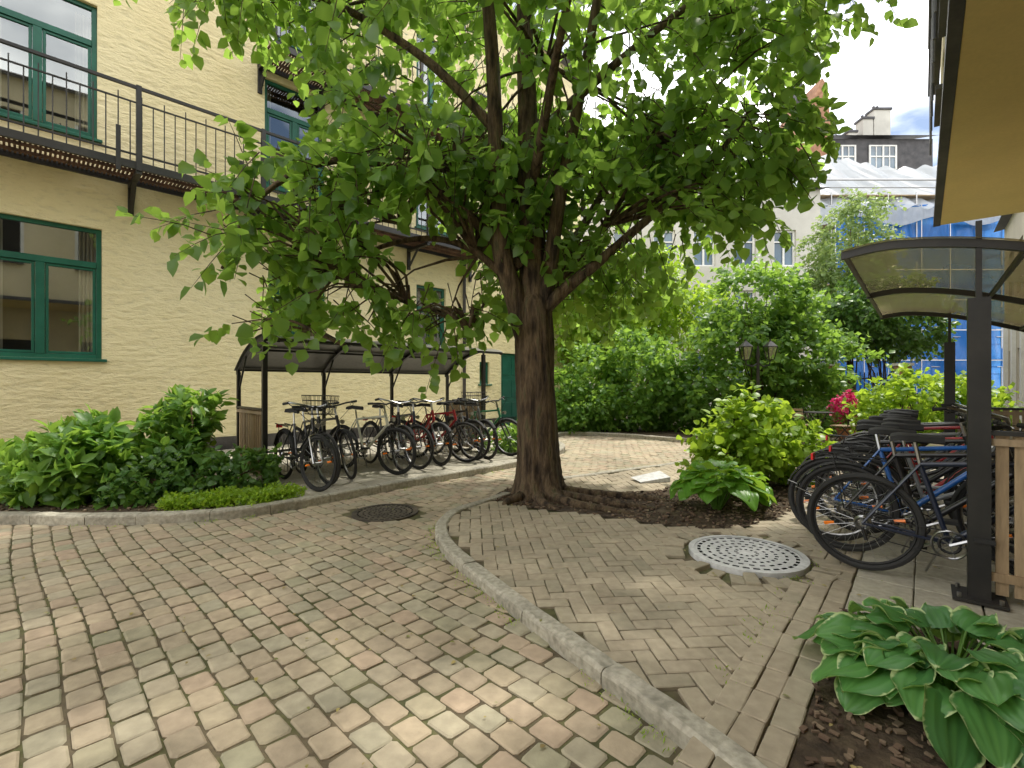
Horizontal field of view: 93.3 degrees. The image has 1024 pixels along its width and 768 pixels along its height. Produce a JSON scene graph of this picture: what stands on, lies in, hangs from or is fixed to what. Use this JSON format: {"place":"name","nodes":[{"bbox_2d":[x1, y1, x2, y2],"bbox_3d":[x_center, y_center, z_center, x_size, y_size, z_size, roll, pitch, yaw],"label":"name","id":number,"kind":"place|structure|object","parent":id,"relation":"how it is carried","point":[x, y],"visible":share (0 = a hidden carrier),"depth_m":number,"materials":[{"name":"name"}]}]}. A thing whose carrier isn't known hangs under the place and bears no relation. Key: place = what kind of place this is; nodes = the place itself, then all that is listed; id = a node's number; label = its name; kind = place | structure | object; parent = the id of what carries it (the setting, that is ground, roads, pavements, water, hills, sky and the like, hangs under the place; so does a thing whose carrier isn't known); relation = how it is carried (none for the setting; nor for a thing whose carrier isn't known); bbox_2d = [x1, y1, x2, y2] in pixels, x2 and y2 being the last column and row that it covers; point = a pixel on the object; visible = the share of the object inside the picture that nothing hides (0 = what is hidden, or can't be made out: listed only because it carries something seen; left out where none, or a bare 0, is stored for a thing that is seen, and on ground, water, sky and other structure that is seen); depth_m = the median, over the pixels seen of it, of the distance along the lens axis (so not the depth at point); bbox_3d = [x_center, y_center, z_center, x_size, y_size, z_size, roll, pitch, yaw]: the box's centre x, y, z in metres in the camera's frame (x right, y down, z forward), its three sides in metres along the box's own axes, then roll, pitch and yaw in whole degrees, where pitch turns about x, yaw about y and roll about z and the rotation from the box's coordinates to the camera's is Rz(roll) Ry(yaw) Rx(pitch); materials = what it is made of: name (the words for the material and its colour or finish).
{"place":"outdoors","nodes":[
{"label":"outdoors","id":0,"kind":"place"},
{"bbox_2d":[204,426,563,505],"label":"shelter pavement","id":1,"kind":"structure","parent":0,"point":[375,472],"depth_m":7.31,"materials":[{"name":"grey concrete"}]},
{"bbox_2d":[273,395,338,491],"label":"bicycle","id":2,"kind":"object","parent":1,"relation":"on","point":[306,447],"visible":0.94,"depth_m":5.87,"materials":[{"name":"metal"}]},
{"bbox_2d":[291,402,340,484],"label":"bicycle","id":3,"kind":"object","parent":1,"relation":"on","point":[320,431],"visible":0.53,"depth_m":6.24,"materials":[{"name":"metal"}]},
{"bbox_2d":[301,400,357,478],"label":"bicycle","id":4,"kind":"object","parent":1,"relation":"on","point":[347,432],"visible":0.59,"depth_m":6.54,"materials":[{"name":"metal"}]},
{"bbox_2d":[234,334,502,481],"bbox_3d":[-2.135,0.265,7.969,1.670,2.050,4.030,0,0,45],"label":"bike shelter","id":5,"kind":"object","parent":1,"relation":"on","point":[328,357],"visible":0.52,"depth_m":7.64,"materials":[{"name":"black metal"}]},
{"bbox_2d":[327,401,416,474],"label":"bicycle","id":6,"kind":"object","parent":1,"relation":"on","point":[363,450],"visible":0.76,"depth_m":6.87,"materials":[{"name":"metal"}]},
{"bbox_2d":[360,398,415,470],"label":"bicycle","id":7,"kind":"object","parent":1,"relation":"on","point":[408,429],"visible":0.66,"depth_m":7.29,"materials":[{"name":"rubber"}]},
{"bbox_2d":[384,400,433,469],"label":"bicycle","id":8,"kind":"object","parent":1,"relation":"on","point":[425,430],"visible":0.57,"depth_m":7.32,"materials":[{"name":"rubber"}]},
{"bbox_2d":[390,397,452,465],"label":"bicycle","id":9,"kind":"object","parent":1,"relation":"on","point":[433,426],"visible":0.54,"depth_m":7.65,"materials":[{"name":"rubber"}]},
{"bbox_2d":[402,397,483,461],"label":"bicycle","id":10,"kind":"object","parent":1,"relation":"on","point":[475,428],"visible":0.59,"depth_m":7.89,"materials":[{"name":"metal"}]},
{"bbox_2d":[423,392,490,459],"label":"bicycle","id":11,"kind":"object","parent":1,"relation":"on","point":[473,421],"visible":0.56,"depth_m":8.18,"materials":[{"name":"rubber"}]},
{"bbox_2d":[445,395,498,459],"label":"bicycle","id":12,"kind":"object","parent":1,"relation":"on","point":[484,422],"visible":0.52,"depth_m":8.33,"materials":[{"name":"metal"}]},
{"bbox_2d":[450,396,516,455],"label":"bicycle","id":13,"kind":"object","parent":1,"relation":"on","point":[499,421],"visible":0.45,"depth_m":8.61,"materials":[{"name":"metal"}]},
{"bbox_2d":[0,440,956,767],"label":"road base","id":14,"kind":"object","parent":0,"point":[294,730],"depth_m":2.28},
{"bbox_2d":[0,435,908,767],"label":"road setts","id":15,"kind":"structure","parent":14,"relation":"on","point":[136,739],"depth_m":2.45,"materials":[{"name":"stone"}]},
{"bbox_2d":[351,504,417,521],"bbox_3d":[-1.330,1.367,5.080,0.680,0.054,0.680,0,0,0],"label":"manhole cover","id":16,"kind":"object","parent":15,"relation":"on","point":[383,512],"visible":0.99,"depth_m":5.04,"materials":[{"name":"metal"}]},
{"bbox_2d":[65,469,830,761],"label":"grass tufts","id":17,"kind":"object","parent":15,"relation":"on","point":[625,708],"visible":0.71,"depth_m":2.78,"materials":[{"name":"green plant"}]},
{"bbox_2d":[3,459,1019,767],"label":"leaf litter","id":18,"kind":"object","parent":15,"relation":"on","point":[451,641],"visible":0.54,"depth_m":2.54,"materials":[{"name":"brown plant"}]},
{"bbox_2d":[789,407,816,443],"bbox_3d":[6.440,0.928,10.696,0.440,0.859,0.403,0,0,-17],"label":"garden chair","id":19,"kind":"object","parent":15,"relation":"on","point":[802,417],"visible":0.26,"depth_m":10.55,"materials":[{"name":"brown wood"}]},
{"bbox_2d":[802,411,834,440],"bbox_3d":[6.900,0.994,10.900,0.640,0.727,0.640,0,0,0],"label":"garden table","id":20,"kind":"object","parent":15,"relation":"on","point":[819,412],"visible":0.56,"depth_m":10.79,"materials":[{"name":"black metal"}]},
{"bbox_2d":[826,389,858,441],"bbox_3d":[7.592,0.729,10.924,0.773,1.242,0.763,0,0,0],"label":"flower pot","id":21,"kind":"object","parent":15,"relation":"on","point":[840,413],"visible":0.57,"depth_m":10.88,"materials":[{"name":"ceramic"}]},
{"bbox_2d":[829,408,857,440],"bbox_3d":[7.155,0.928,10.389,0.403,0.859,0.440,0,0,-25],"label":"garden chair","id":22,"kind":"object","parent":15,"relation":"on","point":[846,426],"visible":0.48,"depth_m":10.30,"materials":[{"name":"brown wood"}]},
{"bbox_2d":[842,361,1023,446],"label":"rhododendron bush","id":23,"kind":"object","parent":15,"relation":"on","point":[898,386],"visible":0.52,"depth_m":9.48,"materials":[{"name":"green plant"}]},
{"bbox_2d":[0,413,1019,518],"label":"planting bed","id":24,"kind":"object","parent":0,"point":[668,433],"visible":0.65,"depth_m":5.07,"materials":[{"name":"soil"}]},
{"bbox_2d":[0,403,152,509],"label":"rhododendron shrub","id":25,"kind":"object","parent":24,"relation":"on","point":[52,467],"visible":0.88,"depth_m":5.05,"materials":[{"name":"green plant"}]},
{"bbox_2d":[0,481,239,511],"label":"bark mulch","id":26,"kind":"object","parent":24,"relation":"on","point":[119,509],"visible":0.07,"depth_m":4.98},
{"bbox_2d":[126,383,239,486],"bbox_3d":[-4.188,0.719,6.008,1.207,1.453,1.121,0,0,0],"label":"rhododendron shrub","id":27,"kind":"object","parent":24,"relation":"on","point":[178,419],"visible":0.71,"depth_m":5.88,"materials":[{"name":"green plant"}]},
{"bbox_2d":[90,441,283,509],"bbox_3d":[-3.680,1.050,5.607,1.926,0.747,1.120,0,0,-40],"label":"barberry shrub","id":28,"kind":"object","parent":24,"relation":"on","point":[172,475],"visible":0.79,"depth_m":5.43,"materials":[{"name":"green plant"}]},
{"bbox_2d":[155,480,306,510],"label":"ground cover plants","id":29,"kind":"object","parent":24,"relation":"on","point":[226,496],"visible":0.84,"depth_m":5.12,"materials":[{"name":"green plant"}]},
{"bbox_2d":[473,420,516,452],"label":"ground cover plants","id":30,"kind":"object","parent":24,"relation":"on","point":[508,447],"visible":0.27,"depth_m":9.01,"materials":[{"name":"green plant"}]},
{"bbox_2d":[555,377,627,433],"bbox_3d":[1.948,0.633,13.028,2.375,1.664,1.467,0,0,0],"label":"shade bush","id":31,"kind":"object","parent":24,"relation":"on","point":[583,423],"visible":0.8,"depth_m":12.73,"materials":[{"name":"green plant"}]},
{"bbox_2d":[554,324,710,432],"bbox_3d":[3.136,-0.095,13.616,4.855,3.139,2.921,0,0,0],"label":"shade bush","id":32,"kind":"object","parent":24,"relation":"on","point":[649,405],"visible":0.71,"depth_m":13.04,"materials":[{"name":"green plant"}]},
{"bbox_2d":[553,239,739,386],"bbox_3d":[4.088,-1.970,17.239,8.577,6.614,4.674,0,0,-16],"label":"linden tree","id":33,"kind":"object","parent":24,"relation":"on","point":[669,327],"visible":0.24,"depth_m":16.53,"materials":[{"name":"green plant"}]},
{"bbox_2d":[739,339,777,400],"bbox_3d":[5.800,0.140,11.400,0.820,2.420,0.240,0,0,0],"label":"street lamp","id":34,"kind":"object","parent":24,"relation":"on","point":[746,343],"visible":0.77,"depth_m":11.37,"materials":[{"name":"black metal"}]},
{"bbox_2d":[700,393,880,436],"bbox_3d":[6.933,0.767,12.055,4.628,1.344,1.414,0,0,0],"label":"boxwood bush","id":35,"kind":"object","parent":24,"relation":"on","point":[805,403],"visible":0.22,"depth_m":11.92,"materials":[{"name":"green plant"}]},
{"bbox_2d":[768,185,907,393],"bbox_3d":[12.067,-2.991,17.910,4.545,8.640,4.191,0,0,0],"label":"birch tree","id":36,"kind":"object","parent":24,"relation":"on","point":[827,255],"visible":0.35,"depth_m":17.69,"materials":[{"name":"green plant"}]},
{"bbox_2d":[822,363,913,417],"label":"iron gate","id":37,"kind":"structure","parent":24,"relation":"on","point":[895,365],"depth_m":14.59,"materials":[{"name":"black metal"}]},
{"bbox_2d":[808,269,961,408],"bbox_3d":[12.220,-1.472,15.932,4.642,5.601,3.876,0,0,0],"label":"maple tree","id":38,"kind":"object","parent":24,"relation":"on","point":[886,334],"visible":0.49,"depth_m":15.45,"materials":[{"name":"green plant"}]},
{"bbox_2d":[448,461,883,767],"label":"brick pavement","id":39,"kind":"structure","parent":0,"point":[702,615],"depth_m":2.88,"materials":[{"name":"beige brick"}]},
{"bbox_2d":[631,471,669,482],"bbox_3d":[1.847,1.240,6.460,0.440,0.100,0.260,0,0,-14],"label":"splash slab","id":40,"kind":"object","parent":39,"relation":"on","point":[656,476],"depth_m":6.41,"materials":[{"name":"concrete"}]},
{"bbox_2d":[437,451,992,764],"bbox_3d":[6.650,1.308,4.100,14.700,0.001,12.200,0,0,0],"label":"pavement base","id":41,"kind":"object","parent":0,"point":[674,694],"visible":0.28,"depth_m":3.35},
{"bbox_2d":[495,475,812,528],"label":"bark mulch","id":42,"kind":"object","parent":41,"relation":"on","point":[729,501],"visible":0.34,"depth_m":4.98,"materials":[{"name":"brown wood"}]},
{"bbox_2d":[669,458,777,511],"bbox_3d":[2.161,1.040,4.972,1.014,0.528,0.968,0,0,0],"label":"hosta plant","id":43,"kind":"object","parent":42,"relation":"on","point":[699,479],"visible":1,"depth_m":4.84,"materials":[{"name":"green plant"}]},
{"bbox_2d":[715,471,774,505],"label":"hosta plant","id":44,"kind":"object","parent":42,"relation":"on","point":[769,490],"visible":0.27,"depth_m":5.20,"materials":[{"name":"green plant"}]},
{"bbox_2d":[674,382,837,487],"bbox_3d":[3.149,0.686,6.258,2.142,1.439,1.544,0,0,0],"label":"spirea bush","id":45,"kind":"object","parent":42,"relation":"on","point":[765,436],"visible":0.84,"depth_m":5.99,"materials":[{"name":"green plant"}]},
{"bbox_2d":[689,535,809,578],"bbox_3d":[1.770,1.295,3.650,0.820,0.054,0.820,0,0,0],"label":"manhole cover","id":46,"kind":"object","parent":41,"relation":"on","point":[738,555],"visible":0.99,"depth_m":3.57,"materials":[{"name":"metal"}]},
{"bbox_2d":[788,608,1015,767],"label":"planting bed","id":47,"kind":"object","parent":41,"relation":"on","point":[871,754],"visible":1,"depth_m":1.76,"materials":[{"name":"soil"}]},
{"bbox_2d":[792,596,1023,767],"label":"hosta plant","id":48,"kind":"object","parent":47,"relation":"on","point":[968,712],"visible":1,"depth_m":1.84,"materials":[{"name":"green plant"}]},
{"bbox_2d":[508,0,939,172],"label":"sky","id":49,"kind":"structure","parent":0,"point":[893,72],"materials":[{"name":"white"}]},
{"bbox_2d":[845,469,1023,646],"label":"slab pavement","id":50,"kind":"structure","parent":0,"point":[934,591],"depth_m":3.16,"materials":[{"name":"grey concrete"}]},
{"bbox_2d":[787,416,1013,564],"bbox_3d":[3.084,0.752,3.692,1.661,1.063,0.583,0,0,20],"label":"bicycle","id":51,"kind":"object","parent":50,"relation":"on","point":[960,492],"visible":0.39,"depth_m":3.82,"materials":[{"name":"metal"}]},
{"bbox_2d":[845,405,963,486],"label":"bicycle","id":52,"kind":"object","parent":50,"relation":"on","point":[925,425],"visible":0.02,"depth_m":5.68,"materials":[{"name":"metal"}]},
{"bbox_2d":[799,412,1013,543],"bbox_3d":[3.476,0.758,4.178,0.603,1.037,1.676,0,0,-31],"label":"bicycle","id":53,"kind":"object","parent":50,"relation":"on","point":[935,477],"visible":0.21,"depth_m":4.19,"materials":[{"name":"metal"}]},
{"bbox_2d":[794,420,1023,575],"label":"bicycle","id":54,"kind":"object","parent":50,"relation":"on","point":[836,466],"visible":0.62,"depth_m":3.54,"materials":[{"name":"metal"}]},
{"bbox_2d":[853,405,966,476],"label":"bicycle","id":55,"kind":"object","parent":50,"relation":"on","point":[915,411],"visible":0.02,"depth_m":6.05,"materials":[{"name":"metal"}]},
{"bbox_2d":[813,406,1013,528],"bbox_3d":[3.897,0.739,4.667,1.668,1.075,0.572,0,0,27],"label":"bicycle","id":56,"kind":"object","parent":50,"relation":"on","point":[945,408],"visible":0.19,"depth_m":4.64,"materials":[{"name":"metal"}]},
{"bbox_2d":[814,413,1013,553],"bbox_3d":[3.370,0.741,3.795,1.660,1.072,0.584,0,0,26],"label":"bicycle","id":57,"kind":"object","parent":50,"relation":"on","point":[894,470],"visible":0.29,"depth_m":4.00,"materials":[{"name":"rubber"}]},
{"bbox_2d":[807,423,1023,571],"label":"bicycle","id":58,"kind":"object","parent":50,"relation":"on","point":[917,544],"visible":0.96,"depth_m":3.17,"materials":[{"name":"rubber"}]},
{"bbox_2d":[823,418,1013,536],"bbox_3d":[3.837,0.761,4.356,0.598,1.031,1.683,0,0,-36],"label":"bicycle","id":59,"kind":"object","parent":50,"relation":"on","point":[889,455],"visible":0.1,"depth_m":4.45,"materials":[{"name":"rubber"}]},
{"bbox_2d":[827,402,1013,511],"bbox_3d":[4.362,0.736,5.120,0.589,1.082,1.652,0,0,-33],"label":"bicycle","id":60,"kind":"object","parent":50,"relation":"on","point":[901,415],"visible":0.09,"depth_m":5.15,"materials":[{"name":"metal"}]},
{"bbox_2d":[830,406,1013,520],"bbox_3d":[4.141,0.750,4.800,0.578,1.055,1.673,0,0,-38],"label":"bicycle","id":61,"kind":"object","parent":50,"relation":"on","point":[871,443],"visible":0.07,"depth_m":4.84,"materials":[{"name":"metal"}]},
{"bbox_2d":[841,407,1013,504],"bbox_3d":[4.623,0.758,5.365,1.651,1.038,0.550,0,0,32],"label":"bicycle","id":62,"kind":"object","parent":50,"relation":"on","point":[914,415],"visible":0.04,"depth_m":5.48,"materials":[{"name":"metal"}]},
{"bbox_2d":[840,220,1023,610],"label":"bike shelter","id":63,"kind":"object","parent":50,"relation":"on","point":[976,282],"visible":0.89,"depth_m":2.94,"materials":[{"name":"black metal"}]},
{"label":"ground","id":64,"kind":"structure","parent":0,"visible":0},
{"bbox_2d":[0,0,580,449],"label":"walls","id":65,"kind":"structure","parent":64,"relation":"on","point":[152,322],"depth_m":8.83,"materials":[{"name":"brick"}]},
{"bbox_2d":[0,0,90,131],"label":"interior","id":66,"kind":"object","parent":65,"relation":"attached to","point":[67,16],"visible":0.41,"depth_m":8.34,"materials":[{"name":"fabric"}]},
{"bbox_2d":[0,218,95,354],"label":"interior","id":67,"kind":"object","parent":65,"relation":"attached to","point":[70,309],"visible":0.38,"depth_m":8.34,"materials":[{"name":"fabric"}]},
{"bbox_2d":[0,0,101,143],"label":"window frame","id":68,"kind":"object","parent":65,"relation":"attached to","point":[38,30],"visible":0.96,"depth_m":7.73,"materials":[{"name":"teal wood"}]},
{"bbox_2d":[0,213,106,361],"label":"window frame","id":69,"kind":"object","parent":65,"relation":"attached to","point":[40,265],"visible":1,"depth_m":7.75,"materials":[{"name":"teal wood"}]},
{"bbox_2d":[0,38,481,281],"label":"balcony","id":70,"kind":"structure","parent":65,"relation":"attached to","point":[138,168],"depth_m":7.81,"materials":[{"name":"black metal"}]},
{"bbox_2d":[278,5,301,51],"bbox_3d":[-4.682,-8.225,10.459,0.193,2.050,1.390,0,0,45],"label":"window frame","id":71,"kind":"object","parent":65,"relation":"attached to","point":[298,49],"visible":0.13,"depth_m":10.39,"materials":[{"name":"teal wood"}]},
{"bbox_2d":[267,85,317,191],"bbox_3d":[-5.045,-5.225,10.822,0.700,2.850,1.870,0,0,45],"label":"interior","id":72,"kind":"object","parent":65,"relation":"attached to","point":[277,100],"visible":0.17,"depth_m":11.08,"materials":[{"name":"fabric"}]},
{"bbox_2d":[271,281,314,336],"bbox_3d":[-5.013,-1.515,10.854,0.700,2.790,1.820,0,0,45],"label":"interior","id":73,"kind":"object","parent":65,"relation":"attached to","point":[277,298],"depth_m":11.05,"materials":[{"name":"fabric"}]},
{"bbox_2d":[270,1,315,44],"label":"interior","id":74,"kind":"object","parent":65,"relation":"attached to","point":[284,31],"depth_m":11.11,"materials":[{"name":"fabric"}]},
{"bbox_2d":[265,79,323,196],"bbox_3d":[-4.682,-5.200,10.459,0.193,2.300,1.390,0,0,45],"label":"window frame","id":75,"kind":"object","parent":65,"relation":"attached to","point":[295,124],"visible":0.42,"depth_m":10.35,"materials":[{"name":"teal wood"}]},
{"bbox_2d":[268,266,323,334],"bbox_3d":[-4.650,-1.490,10.491,0.193,2.240,1.340,0,0,45],"label":"window frame","id":76,"kind":"object","parent":65,"relation":"attached to","point":[293,333],"depth_m":10.24,"materials":[{"name":"teal wood"}]},
{"bbox_2d":[257,1,487,147],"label":"balcony","id":77,"kind":"structure","parent":65,"relation":"attached to","point":[281,71],"depth_m":10.64,"materials":[{"name":"black metal"}]},
{"bbox_2d":[417,288,440,344],"bbox_3d":[-2.542,-1.515,13.325,1.550,2.790,0.700,0,0,-45],"label":"window","id":78,"kind":"structure","parent":65,"relation":"attached to","point":[437,337],"depth_m":13.86,"materials":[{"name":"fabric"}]},
{"bbox_2d":[417,38,441,103],"bbox_3d":[-2.507,-8.250,13.361,1.650,2.600,0.700,0,0,-45],"label":"window","id":79,"kind":"structure","parent":65,"relation":"attached to","point":[432,51],"depth_m":13.86,"materials":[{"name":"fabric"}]},
{"bbox_2d":[418,203,440,229],"bbox_3d":[-2.507,-5.225,13.361,1.650,2.850,0.700,0,0,-45],"label":"interior","id":80,"kind":"object","parent":65,"relation":"attached to","point":[423,218],"depth_m":13.81,"materials":[{"name":"fabric"}]},
{"bbox_2d":[416,285,443,344],"bbox_3d":[-2.179,-1.490,12.962,0.193,2.240,1.070,0,0,45],"label":"window frame","id":81,"kind":"object","parent":65,"relation":"attached to","point":[442,303],"visible":0.2,"depth_m":13.25,"materials":[{"name":"teal wood"}]},
{"bbox_2d":[415,173,447,236],"bbox_3d":[-2.144,-5.200,12.998,0.193,2.300,1.170,0,0,45],"label":"window frame","id":82,"kind":"object","parent":65,"relation":"attached to","point":[424,229],"visible":0.2,"depth_m":12.74,"materials":[{"name":"teal wood"}]},
{"bbox_2d":[416,33,450,123],"bbox_3d":[-2.144,-8.225,12.998,0.193,2.050,1.170,0,0,45],"label":"window frame","id":83,"kind":"object","parent":65,"relation":"attached to","point":[430,92],"visible":0.08,"depth_m":12.99,"materials":[{"name":"teal wood"}]},
{"bbox_2d":[463,25,465,399],"bbox_3d":[-1.343,-4.700,13.647,0.089,11.900,0.089,0,0,0],"label":"downpipe","id":84,"kind":"object","parent":65,"relation":"attached to","point":[464,311],"depth_m":13.61,"materials":[{"name":"metal"}]},
{"bbox_2d":[478,362,491,385],"bbox_3d":[-0.834,-0.300,14.305,0.190,0.700,0.510,0,0,45],"label":"window frame","id":85,"kind":"object","parent":65,"relation":"attached to","point":[487,384],"visible":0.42,"depth_m":14.44,"materials":[{"name":"green wood"}]},
{"bbox_2d":[501,353,516,424],"bbox_3d":[-0.058,0.160,15.155,0.065,2.220,0.950,0,0,45],"label":"door","id":86,"kind":"structure","parent":65,"relation":"attached to","point":[508,390],"depth_m":15.06,"materials":[{"name":"green paint"}]},
{"bbox_2d":[0,431,1011,525],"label":"kerb","id":87,"kind":"structure","parent":64,"relation":"on","point":[97,518],"depth_m":4.94,"materials":[{"name":"stone"}]},
{"bbox_2d":[113,0,918,515],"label":"courtyard tree","id":88,"kind":"object","parent":64,"relation":"on","point":[655,168],"visible":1,"depth_m":5.35,"materials":[{"name":"green plant"}]},
{"bbox_2d":[435,492,767,767],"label":"kerb","id":89,"kind":"structure","parent":64,"relation":"on","point":[678,724],"depth_m":2.21,"materials":[{"name":"stone"}]},
{"bbox_2d":[563,459,690,479],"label":"kerb","id":90,"kind":"structure","parent":64,"relation":"on","point":[611,471],"depth_m":7.12,"materials":[{"name":"stone"}]},
{"bbox_2d":[581,187,828,409],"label":"pale apartment building","id":91,"kind":"structure","parent":64,"relation":"on","point":[797,222],"depth_m":24.00,"materials":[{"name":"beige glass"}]},
{"bbox_2d":[664,250,894,431],"bbox_3d":[6.873,-1.071,13.181,5.804,5.131,3.498,0,0,0],"label":"lilac bush","id":92,"kind":"object","parent":64,"relation":"on","point":[787,373],"visible":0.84,"depth_m":12.42,"materials":[{"name":"green plant"}]},
{"bbox_2d":[780,78,829,155],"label":"brick gable house","id":93,"kind":"structure","parent":64,"relation":"on","point":[815,90],"depth_m":43.00,"materials":[{"name":"brick"}]},
{"bbox_2d":[821,231,832,362],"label":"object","id":94,"kind":"structure","parent":64,"relation":"on","point":[821,288],"depth_m":34.00,"materials":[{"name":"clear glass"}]},
{"bbox_2d":[832,106,935,205],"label":"mansard house","id":95,"kind":"structure","parent":64,"relation":"on","point":[871,140],"depth_m":43.90,"materials":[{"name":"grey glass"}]},
{"bbox_2d":[810,178,1002,403],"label":"scaffold tubes","id":96,"kind":"object","parent":64,"relation":"on","point":[916,196],"visible":0.06,"depth_m":32.34,"materials":[{"name":"metal"}]},
{"bbox_2d":[793,154,936,208],"bbox_3d":[26.050,-14.731,34.650,14.300,6.442,5.500,0,0,0],"label":"white tarpaulin","id":97,"kind":"object","parent":96,"relation":"on","point":[846,168],"visible":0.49,"depth_m":34.59,"materials":[{"name":"grey"}]},
{"bbox_2d":[820,207,1000,224],"bbox_3d":[26.050,-11.070,31.900,14.300,1.200,0.160,0,0,0],"label":"tarpaulin skirt","id":98,"kind":"object","parent":97,"relation":"attached to","point":[900,216],"visible":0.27,"depth_m":31.90,"materials":[{"name":"grey fabric"}]},
{"bbox_2d":[834,204,1003,402],"bbox_3d":[27.250,-5.300,32.280,11.500,13.300,0.320,0,0,0],"label":"blue net","id":99,"kind":"object","parent":96,"relation":"attached to","point":[957,229],"visible":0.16,"depth_m":32.28,"materials":[{"name":"blue"}]},
{"bbox_2d":[993,212,1023,430],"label":"pale courtyard wing","id":100,"kind":"structure","parent":64,"relation":"on","point":[1011,226],"depth_m":14.39,"materials":[{"name":"beige paint"}]},
{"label":"ground floor wall","id":101,"kind":"object","parent":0,"visible":0},
{"bbox_2d":[940,0,1023,224],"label":"storeys","id":102,"kind":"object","parent":101,"relation":"on","point":[985,172],"visible":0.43,"depth_m":4.86,"materials":[{"name":"paint"}]},
{"bbox_2d":[928,0,965,226],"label":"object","id":103,"kind":"structure","parent":102,"relation":"attached to","point":[946,19],"depth_m":5.23,"materials":[{"name":"black paint"}]}
]}

